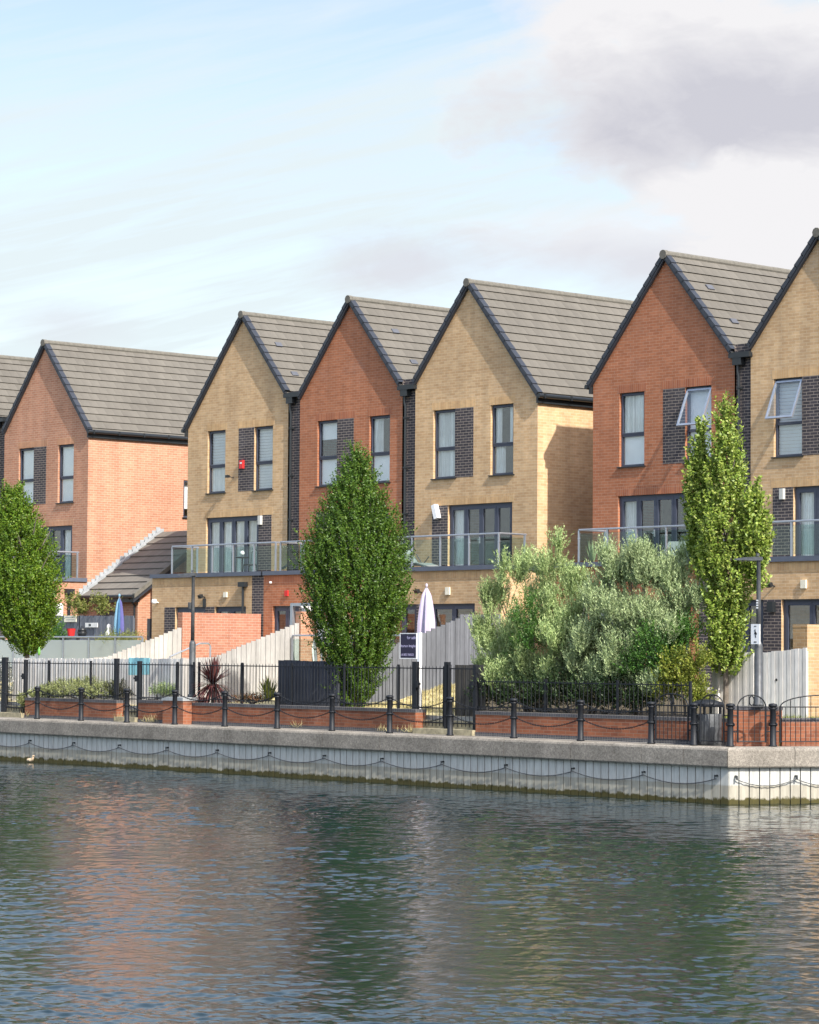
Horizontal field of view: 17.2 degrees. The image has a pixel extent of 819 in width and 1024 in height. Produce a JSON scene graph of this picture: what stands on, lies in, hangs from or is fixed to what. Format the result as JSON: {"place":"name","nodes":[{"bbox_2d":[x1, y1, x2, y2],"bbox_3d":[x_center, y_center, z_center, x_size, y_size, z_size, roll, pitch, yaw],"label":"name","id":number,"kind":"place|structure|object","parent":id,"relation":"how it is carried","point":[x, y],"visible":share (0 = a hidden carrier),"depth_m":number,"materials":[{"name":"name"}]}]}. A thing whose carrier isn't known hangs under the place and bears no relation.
{"place":"outdoors","nodes":[
{"label":"outdoors","id":0,"kind":"place"},
{"bbox_2d":[0,682,711,743],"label":"ground","id":1,"kind":"structure","parent":0,"point":[436,714],"depth_m":62.99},
{"bbox_2d":[1,657,27,712],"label":"iron gate","id":2,"kind":"structure","parent":1,"relation":"on","point":[6,662],"depth_m":75.75,"materials":[{"name":"metal"}]},
{"bbox_2d":[0,355,34,497],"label":"terraced house","id":3,"kind":"structure","parent":1,"relation":"on","point":[14,370],"depth_m":93.60,"materials":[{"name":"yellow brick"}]},
{"bbox_2d":[0,479,71,657],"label":"leafy tree","id":4,"kind":"object","parent":1,"relation":"on","point":[34,588],"visible":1,"depth_m":76.94,"materials":[{"name":"green plant"}]},
{"bbox_2d":[47,618,70,639],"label":"potted shrub","id":5,"kind":"object","parent":1,"relation":"on","point":[59,632],"visible":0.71,"depth_m":82.20,"materials":[{"name":"green plant"}]},
{"bbox_2d":[0,636,143,680],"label":"fence","id":6,"kind":"object","parent":1,"relation":"on","point":[74,649],"visible":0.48,"depth_m":80.73,"materials":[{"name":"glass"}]},
{"bbox_2d":[27,674,119,699],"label":"hedge","id":7,"kind":"object","parent":1,"relation":"on","point":[74,684],"visible":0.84,"depth_m":73.34,"materials":[{"name":"green plant"}]},
{"bbox_2d":[24,697,124,720],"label":"brick wall","id":8,"kind":"structure","parent":1,"relation":"on","point":[46,712],"depth_m":72.94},
{"bbox_2d":[28,660,113,698],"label":"iron railing","id":9,"kind":"object","parent":8,"relation":"on","point":[49,663],"visible":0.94,"depth_m":73.44,"materials":[{"name":"metal"}]},
{"bbox_2d":[47,615,134,639],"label":"timber fence","id":10,"kind":"object","parent":1,"relation":"on","point":[103,622],"visible":0.23,"depth_m":83.92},
{"bbox_2d":[60,588,122,617],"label":"climbing plant","id":11,"kind":"object","parent":10,"relation":"attached to","point":[103,604],"visible":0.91,"depth_m":84.67,"materials":[{"name":"green plant"}]},
{"bbox_2d":[12,658,179,700],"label":"timber fence","id":12,"kind":"object","parent":1,"relation":"on","point":[167,673],"visible":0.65,"depth_m":73.67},
{"bbox_2d":[128,658,149,704],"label":"timber gate","id":13,"kind":"structure","parent":12,"relation":"attached to","point":[133,670],"depth_m":71.88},
{"bbox_2d":[0,339,216,667],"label":"terraced house","id":14,"kind":"structure","parent":1,"relation":"on","point":[96,450],"depth_m":89.36,"materials":[{"name":"orange brick"}]},
{"bbox_2d":[20,448,33,505],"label":"window","id":15,"kind":"structure","parent":14,"relation":"in","point":[27,459],"depth_m":90.50,"materials":[{"name":"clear glass"}]},
{"bbox_2d":[40,525,71,577],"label":"balcony door","id":16,"kind":"structure","parent":14,"relation":"in","point":[65,531],"depth_m":88.66,"materials":[{"name":"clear glass"}]},
{"bbox_2d":[55,444,73,503],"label":"window","id":17,"kind":"structure","parent":14,"relation":"in","point":[66,451],"depth_m":88.79,"materials":[{"name":"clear glass"}]},
{"bbox_2d":[114,594,123,638],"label":"parasol","id":18,"kind":"object","parent":1,"relation":"on","point":[119,620],"visible":0.78,"depth_m":80.37,"materials":[{"name":"fabric"}]},
{"bbox_2d":[95,626,148,645],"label":"patio shrub","id":19,"kind":"object","parent":1,"relation":"on","point":[123,634],"visible":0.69,"depth_m":79.61,"materials":[{"name":"green plant"}]},
{"bbox_2d":[113,658,141,716],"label":"iron gate","id":20,"kind":"structure","parent":1,"relation":"on","point":[137,678],"depth_m":71.48,"materials":[{"name":"metal"}]},
{"bbox_2d":[78,527,186,640],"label":"garage","id":21,"kind":"structure","parent":1,"relation":"on","point":[126,576],"depth_m":86.75,"materials":[{"name":"orange brick"}]},
{"bbox_2d":[89,628,181,658],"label":"timber fence","id":22,"kind":"object","parent":1,"relation":"on","point":[165,645],"visible":0.29,"depth_m":75.99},
{"bbox_2d":[148,681,175,699],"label":"herb clump","id":23,"kind":"object","parent":1,"relation":"on","point":[162,691],"visible":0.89,"depth_m":70.63,"materials":[{"name":"green plant"}]},
{"bbox_2d":[138,697,206,723],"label":"brick wall","id":24,"kind":"structure","parent":1,"relation":"on","point":[183,703],"depth_m":69.39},
{"bbox_2d":[141,662,200,702],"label":"iron railing","id":25,"kind":"object","parent":24,"relation":"on","point":[177,676],"visible":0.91,"depth_m":69.89,"materials":[{"name":"metal"}]},
{"bbox_2d":[176,570,196,696],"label":"lamp post","id":26,"kind":"object","parent":24,"relation":"on","point":[192,644],"visible":0.98,"depth_m":69.60,"materials":[{"name":"black metal"}]},
{"bbox_2d":[187,655,236,711],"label":"spiky plant","id":27,"kind":"object","parent":1,"relation":"on","point":[210,673],"visible":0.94,"depth_m":69.06,"materials":[{"name":"red plant"}]},
{"bbox_2d":[178,613,260,657],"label":"garden wall","id":28,"kind":"structure","parent":1,"relation":"on","point":[219,633],"depth_m":77.44,"materials":[{"name":"brick"}]},
{"bbox_2d":[179,623,298,702],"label":"timber fence","id":29,"kind":"object","parent":1,"relation":"on","point":[271,649],"visible":0.55,"depth_m":72.09,"materials":[{"name":"wood"}]},
{"bbox_2d":[150,311,333,638],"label":"terraced house","id":30,"kind":"structure","parent":1,"relation":"on","point":[240,429],"depth_m":81.62,"materials":[{"name":"yellow brick"}]},
{"bbox_2d":[205,430,225,494],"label":"window","id":31,"kind":"structure","parent":30,"relation":"in","point":[216,470],"depth_m":82.78,"materials":[{"name":"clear glass"}]},
{"bbox_2d":[207,516,257,572],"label":"balcony door","id":32,"kind":"structure","parent":30,"relation":"in","point":[242,529],"depth_m":82.10,"materials":[{"name":"grey glass"}]},
{"bbox_2d":[252,426,272,491],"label":"window","id":33,"kind":"structure","parent":30,"relation":"in","point":[261,466],"depth_m":81.10,"materials":[{"name":"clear glass"}]},
{"bbox_2d":[231,691,267,703],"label":"dried flowers","id":34,"kind":"object","parent":1,"relation":"on","point":[256,697],"visible":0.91,"depth_m":67.75,"materials":[{"name":"brown plant"}]},
{"bbox_2d":[256,677,277,699],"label":"strappy plant","id":35,"kind":"object","parent":1,"relation":"on","point":[272,689],"visible":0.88,"depth_m":67.51,"materials":[{"name":"green plant"}]},
{"bbox_2d":[278,660,339,706],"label":"timber fence","id":36,"kind":"object","parent":1,"relation":"on","point":[299,677],"visible":0.58,"depth_m":66.62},
{"bbox_2d":[192,702,426,732],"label":"brick wall","id":37,"kind":"structure","parent":1,"relation":"on","point":[345,723],"depth_m":65.56,"materials":[{"name":"brick"}]},
{"bbox_2d":[201,663,411,708],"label":"iron railing","id":38,"kind":"object","parent":37,"relation":"on","point":[344,667],"visible":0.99,"depth_m":65.71,"materials":[{"name":"metal"}]},
{"bbox_2d":[400,632,421,708],"bbox_3d":[0.025,3.917,63.337,0.088,2.200,0.680,3,-4,-42],"label":"sale board","id":39,"kind":"object","parent":37,"relation":"on","point":[410,645],"visible":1,"depth_m":63.24,"materials":[{"name":"white plastic"}]},
{"bbox_2d":[290,603,360,660],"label":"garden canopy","id":40,"kind":"object","parent":1,"relation":"on","point":[292,620],"visible":0.23,"depth_m":73.85,"materials":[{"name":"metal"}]},
{"bbox_2d":[296,612,364,660],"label":"garden wall","id":41,"kind":"structure","parent":1,"relation":"on","point":[305,652],"depth_m":73.33,"materials":[{"name":"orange brick"}]},
{"bbox_2d":[286,438,419,706],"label":"pointed tree","id":42,"kind":"object","parent":1,"relation":"on","point":[373,630],"visible":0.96,"depth_m":65.83,"materials":[{"name":"green plant"}]},
{"bbox_2d":[261,295,449,643],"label":"terraced house","id":43,"kind":"structure","parent":1,"relation":"on","point":[357,385],"depth_m":78.06,"materials":[{"name":"red brick"}]},
{"bbox_2d":[275,606,298,630],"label":"patio door","id":44,"kind":"structure","parent":43,"relation":"in","point":[277,608],"depth_m":77.98,"materials":[{"name":"grey metal"}]},
{"bbox_2d":[315,420,336,487],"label":"window","id":45,"kind":"structure","parent":43,"relation":"in","point":[327,464],"depth_m":78.91,"materials":[{"name":"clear glass"}]},
{"bbox_2d":[371,415,390,483],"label":"window","id":46,"kind":"structure","parent":43,"relation":"in","point":[380,457],"depth_m":77.18,"materials":[{"name":"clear glass"}]},
{"bbox_2d":[340,683,454,713],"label":"bank grass","id":47,"kind":"structure","parent":1,"relation":"on","point":[439,687],"depth_m":67.39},
{"bbox_2d":[0,717,818,803],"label":"quay wall","id":48,"kind":"structure","parent":1,"relation":"on","point":[687,763],"depth_m":60.53,"materials":[{"name":"concrete"}]},
{"bbox_2d":[34,686,40,718],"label":"bollard","id":49,"kind":"object","parent":48,"relation":"on","point":[37,702],"visible":1,"depth_m":72.87,"materials":[{"name":"metal"}]},
{"bbox_2d":[78,687,84,720],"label":"bollard","id":50,"kind":"object","parent":48,"relation":"on","point":[81,701],"visible":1,"depth_m":71.34,"materials":[{"name":"metal"}]},
{"bbox_2d":[123,689,130,722],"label":"bollard","id":51,"kind":"object","parent":48,"relation":"on","point":[126,709],"visible":1,"depth_m":69.81,"materials":[{"name":"metal"}]},
{"bbox_2d":[171,690,178,723],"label":"bollard","id":52,"kind":"object","parent":48,"relation":"on","point":[174,706],"visible":1,"depth_m":68.28,"materials":[{"name":"metal"}]},
{"bbox_2d":[221,691,228,726],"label":"bollard","id":53,"kind":"object","parent":48,"relation":"on","point":[224,708],"visible":1,"depth_m":66.76,"materials":[{"name":"metal"}]},
{"bbox_2d":[274,692,280,728],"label":"bollard","id":54,"kind":"object","parent":48,"relation":"on","point":[277,711],"visible":1,"depth_m":65.23,"materials":[{"name":"metal"}]},
{"bbox_2d":[328,694,335,730],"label":"bollard","id":55,"kind":"object","parent":48,"relation":"on","point":[332,711],"visible":1,"depth_m":63.70,"materials":[{"name":"metal"}]},
{"bbox_2d":[0,740,717,783],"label":"mooring chain","id":56,"kind":"object","parent":48,"relation":"hanging from","point":[642,772],"visible":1,"depth_m":62.03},
{"bbox_2d":[386,695,393,732],"bbox_3d":[-0.455,4.640,62.229,0.183,0.872,0.184,0,-3,2],"label":"bollard","id":57,"kind":"object","parent":48,"relation":"on","point":[389,712],"visible":1,"depth_m":62.17,"materials":[{"name":"metal"}]},
{"bbox_2d":[446,696,453,735],"bbox_3d":[0.910,4.570,60.702,0.183,0.872,0.184,0,-3,2],"label":"bollard","id":58,"kind":"object","parent":48,"relation":"on","point":[450,701],"visible":1,"depth_m":60.65,"materials":[{"name":"metal"}]},
{"bbox_2d":[510,698,517,737],"bbox_3d":[2.276,4.500,59.175,0.183,0.872,0.184,0,-3,2],"label":"bollard","id":59,"kind":"object","parent":48,"relation":"on","point":[513,703],"visible":1,"depth_m":59.12,"materials":[{"name":"metal"}]},
{"bbox_2d":[576,700,584,740],"bbox_3d":[3.642,4.431,57.648,0.183,0.872,0.184,0,-3,2],"label":"bollard","id":60,"kind":"object","parent":48,"relation":"on","point":[580,718],"visible":1,"depth_m":57.59,"materials":[{"name":"metal"}]},
{"bbox_2d":[647,701,654,743],"bbox_3d":[5.008,4.361,56.121,0.183,0.872,0.184,0,-3,2],"label":"bollard","id":61,"kind":"object","parent":48,"relation":"on","point":[651,720],"visible":1,"depth_m":56.07,"materials":[{"name":"metal"}]},
{"bbox_2d":[653,693,690,740],"bbox_3d":[5.392,4.211,55.699,0.040,0.974,1.079,3,-4,-42],"label":"hooped railing","id":62,"kind":"object","parent":61,"relation":"attached to","point":[671,705],"visible":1,"depth_m":55.73,"materials":[{"name":"metal"}]},
{"bbox_2d":[689,702,698,745],"bbox_3d":[5.797,4.321,55.239,0.183,0.872,0.184,0,-3,2],"label":"bollard","id":63,"kind":"object","parent":48,"relation":"on","point":[693,723],"visible":1,"depth_m":55.18,"materials":[{"name":"metal"}]},
{"bbox_2d":[726,703,734,746],"bbox_3d":[6.473,4.295,54.663,0.183,0.872,0.184,0,-3,2],"label":"bollard","id":64,"kind":"object","parent":48,"relation":"on","point":[730,724],"visible":1,"depth_m":54.61,"materials":[{"name":"metal"}]},
{"bbox_2d":[696,694,726,741],"bbox_3d":[6.136,4.177,54.958,0.748,0.974,0.040,-2,-4,40],"label":"hooped railing","id":65,"kind":"object","parent":64,"relation":"attached to","point":[699,715],"visible":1,"depth_m":54.96,"materials":[{"name":"metal"}]},
{"bbox_2d":[733,694,769,742],"bbox_3d":[6.920,4.175,54.793,0.786,0.972,0.040,1,-3,-15],"label":"hooped railing","id":66,"kind":"object","parent":64,"relation":"attached to","point":[754,706],"visible":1,"depth_m":54.79,"materials":[{"name":"metal"}]},
{"bbox_2d":[768,703,777,746],"bbox_3d":[7.365,4.315,54.909,0.183,0.872,0.184,0,-3,2],"label":"bollard","id":67,"kind":"object","parent":48,"relation":"on","point":[772,724],"visible":1,"depth_m":54.85,"materials":[{"name":"metal"}]},
{"bbox_2d":[776,695,818,742],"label":"hooped railing","id":68,"kind":"object","parent":67,"relation":"attached to","point":[790,707],"visible":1,"depth_m":55.04,"materials":[{"name":"metal"}]},
{"bbox_2d":[339,614,500,706],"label":"timber fence","id":69,"kind":"object","parent":1,"relation":"on","point":[451,642],"visible":0.24,"depth_m":69.47,"materials":[{"name":"wood"}]},
{"bbox_2d":[417,583,434,632],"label":"parasol","id":70,"kind":"object","parent":1,"relation":"on","point":[426,619],"visible":0.65,"depth_m":70.67,"materials":[{"name":"fabric"}]},
{"bbox_2d":[412,662,450,728],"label":"iron gate","id":71,"kind":"structure","parent":1,"relation":"on","point":[415,683],"depth_m":62.63,"materials":[{"name":"metal"}]},
{"bbox_2d":[412,728,475,735],"bbox_3d":[0.858,5.032,61.951,0.320,0.140,2.010,3,-4,-42],"label":"timber step","id":72,"kind":"object","parent":1,"relation":"on","point":[464,732],"visible":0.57,"depth_m":61.88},
{"bbox_2d":[423,720,472,729],"bbox_3d":[1.023,4.946,62.102,0.100,0.330,2.010,3,-4,-42],"label":"timber riser","id":73,"kind":"object","parent":1,"relation":"on","point":[441,726],"visible":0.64,"depth_m":62.30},
{"bbox_2d":[446,665,478,729],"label":"iron gate","id":74,"kind":"structure","parent":1,"relation":"on","point":[474,685],"depth_m":61.64,"materials":[{"name":"metal"}]},
{"bbox_2d":[455,665,485,715],"bbox_3d":[1.390,4.176,62.030,0.050,1.366,0.980,3,-4,-42],"label":"timber fence","id":75,"kind":"object","parent":1,"relation":"on","point":[461,675],"visible":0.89,"depth_m":62.12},
{"bbox_2d":[383,278,633,655],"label":"terraced house","id":76,"kind":"structure","parent":1,"relation":"on","point":[503,423],"depth_m":73.90,"materials":[{"name":"yellow brick"}]},
{"bbox_2d":[390,604,416,644],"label":"patio door","id":77,"kind":"structure","parent":76,"relation":"in","point":[414,606],"depth_m":73.99,"materials":[{"name":"grey metal"}]},
{"bbox_2d":[430,409,455,479],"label":"window","id":78,"kind":"structure","parent":76,"relation":"in","point":[445,439],"depth_m":75.12,"materials":[{"name":"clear glass"}]},
{"bbox_2d":[433,603,474,627],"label":"patio door","id":79,"kind":"structure","parent":76,"relation":"in","point":[454,607],"depth_m":72.58,"materials":[{"name":"grey metal"}]},
{"bbox_2d":[449,502,511,565],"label":"balcony door","id":80,"kind":"structure","parent":76,"relation":"in","point":[459,514],"depth_m":74.21,"materials":[{"name":"grey glass"}]},
{"bbox_2d":[488,404,513,476],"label":"window","id":81,"kind":"structure","parent":76,"relation":"in","point":[499,448],"depth_m":73.47,"materials":[{"name":"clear glass"}]},
{"bbox_2d":[503,585,549,712],"bbox_3d":[2.672,3.157,61.055,1.143,3.029,1.606,3,-4,-42],"label":"green shrub","id":82,"kind":"object","parent":1,"relation":"on","point":[528,642],"visible":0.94,"depth_m":60.94,"materials":[{"name":"green plant"}]},
{"bbox_2d":[463,523,598,712],"bbox_3d":[2.745,2.476,61.646,2.118,4.474,3.641,3,-4,-42],"label":"olive bush","id":83,"kind":"object","parent":1,"relation":"on","point":[552,628],"visible":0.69,"depth_m":61.39,"materials":[{"name":"green plant"}]},
{"bbox_2d":[462,661,664,713],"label":"ground shrubs","id":84,"kind":"object","parent":1,"relation":"on","point":[506,689],"visible":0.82,"depth_m":59.80,"materials":[{"name":"green plant"}]},
{"bbox_2d":[480,619,666,714],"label":"undergrowth","id":85,"kind":"object","parent":1,"relation":"on","point":[593,695],"visible":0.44,"depth_m":59.86,"materials":[{"name":"green plant"}]},
{"bbox_2d":[475,711,686,743],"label":"brick wall","id":86,"kind":"structure","parent":1,"relation":"on","point":[570,731],"depth_m":58.78,"materials":[{"name":"brick"}]},
{"bbox_2d":[477,679,691,716],"bbox_3d":[3.692,4.046,59.074,0.050,0.790,6.590,3,-4,-42],"label":"iron railing","id":87,"kind":"object","parent":86,"relation":"on","point":[545,695],"visible":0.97,"depth_m":59.05,"materials":[{"name":"metal"}]},
{"bbox_2d":[560,531,707,715],"bbox_3d":[4.832,2.480,59.109,2.000,4.212,4.075,3,-4,-42],"label":"olive bush","id":88,"kind":"object","parent":1,"relation":"on","point":[666,575],"visible":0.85,"depth_m":58.75,"materials":[{"name":"green plant"}]},
{"bbox_2d":[610,607,704,716],"bbox_3d":[5.295,3.286,58.059,2.066,2.503,1.257,-1,-3,31],"label":"green shrub","id":89,"kind":"object","parent":1,"relation":"on","point":[655,646],"visible":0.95,"depth_m":57.90,"materials":[{"name":"green plant"}]},
{"bbox_2d":[554,250,790,687],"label":"terraced house","id":90,"kind":"structure","parent":1,"relation":"on","point":[676,356],"depth_m":69.08,"materials":[{"name":"red brick"}]},
{"bbox_2d":[616,392,645,467],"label":"window","id":91,"kind":"structure","parent":90,"relation":"in","point":[632,404],"depth_m":69.80,"materials":[{"name":"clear glass"}]},
{"bbox_2d":[620,493,690,556],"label":"balcony door","id":92,"kind":"structure","parent":90,"relation":"in","point":[631,507],"depth_m":69.37,"materials":[{"name":"grey glass"}]},
{"bbox_2d":[676,385,710,463],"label":"window","id":93,"kind":"structure","parent":90,"relation":"in","point":[700,396],"depth_m":68.11,"materials":[{"name":"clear glass"}]},
{"bbox_2d":[645,638,719,716],"bbox_3d":[5.820,3.580,57.439,1.130,1.861,1.709,3,-4,-42],"label":"yellow shrub","id":94,"kind":"object","parent":1,"relation":"on","point":[690,670],"visible":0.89,"depth_m":57.32,"materials":[{"name":"green plant"}]},
{"bbox_2d":[679,389,777,717],"bbox_3d":[6.800,0.911,58.006,1.747,7.150,2.255,1,-3,-10],"label":"columnar tree","id":95,"kind":"object","parent":1,"relation":"on","point":[707,503],"visible":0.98,"depth_m":57.74,"materials":[{"name":"green plant"}]},
{"bbox_2d":[712,652,753,713],"bbox_3d":[6.906,3.766,58.001,0.115,1.545,1.200,3,-4,-42],"label":"timber fence","id":96,"kind":"object","parent":1,"relation":"on","point":[741,683],"visible":0.52,"depth_m":57.87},
{"bbox_2d":[716,228,818,652],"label":"terraced house","id":97,"kind":"structure","parent":1,"relation":"on","point":[782,343],"depth_m":65.53,"materials":[{"name":"yellow brick"}]},
{"bbox_2d":[728,600,763,652],"bbox_3d":[8.073,3.129,64.840,0.130,2.050,1.190,3,-4,-42],"label":"patio door","id":98,"kind":"structure","parent":97,"relation":"in","point":[753,602],"depth_m":64.79,"materials":[{"name":"grey metal"}]},
{"bbox_2d":[765,377,803,457],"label":"window","id":99,"kind":"structure","parent":97,"relation":"in","point":[785,423],"depth_m":65.90,"materials":[{"name":"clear glass"}]},
{"bbox_2d":[784,599,818,649],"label":"patio door","id":100,"kind":"structure","parent":97,"relation":"in","point":[787,602],"depth_m":63.88,"materials":[{"name":"grey metal"}]},
{"bbox_2d":[795,486,818,555],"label":"balcony door","id":101,"kind":"structure","parent":97,"relation":"in","point":[806,498],"depth_m":65.37,"materials":[{"name":"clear glass"}]},
{"bbox_2d":[793,624,818,717],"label":"garden wall","id":102,"kind":"structure","parent":1,"relation":"on","point":[806,636],"depth_m":58.63,"materials":[{"name":"brick"}]},
{"bbox_2d":[0,760,818,1023],"bbox_3d":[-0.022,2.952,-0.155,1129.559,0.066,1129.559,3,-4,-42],"label":"water","id":103,"kind":"structure","parent":0,"point":[128,895],"depth_m":32.08,"materials":[{"name":"teal liquid"}]},
{"bbox_2d":[0,0,818,357],"label":"sky","id":104,"kind":"structure","parent":0,"point":[170,170],"materials":[{"name":"blue"}]},
{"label":"lawn","id":105,"kind":"structure","parent":0,"visible":0},
{"bbox_2d":[763,648,807,717],"bbox_3d":[7.830,3.674,57.020,0.050,1.640,1.400,3,-4,-42],"label":"timber fence","id":106,"kind":"object","parent":105,"relation":"on","point":[788,669],"visible":0.56,"depth_m":56.89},
{"label":"quay paving","id":107,"kind":"structure","parent":0,"visible":0},
{"bbox_2d":[694,699,722,745],"bbox_3d":[6.101,4.304,55.485,0.660,0.935,0.660,3,-4,-42],"label":"litter bin","id":108,"kind":"object","parent":107,"relation":"on","point":[705,725],"visible":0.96,"depth_m":55.22,"materials":[{"name":"metal"}]},
{"bbox_2d":[687,706,818,745],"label":"brick wall","id":109,"kind":"structure","parent":107,"relation":"on","point":[759,722],"depth_m":55.40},
{"bbox_2d":[734,553,763,705],"bbox_3d":[6.963,2.413,55.534,0.631,3.130,0.236,-2,-4,34],"label":"lamp post","id":110,"kind":"object","parent":109,"relation":"on","point":[758,655],"visible":0.98,"depth_m":55.36,"materials":[{"name":"grey metal"}]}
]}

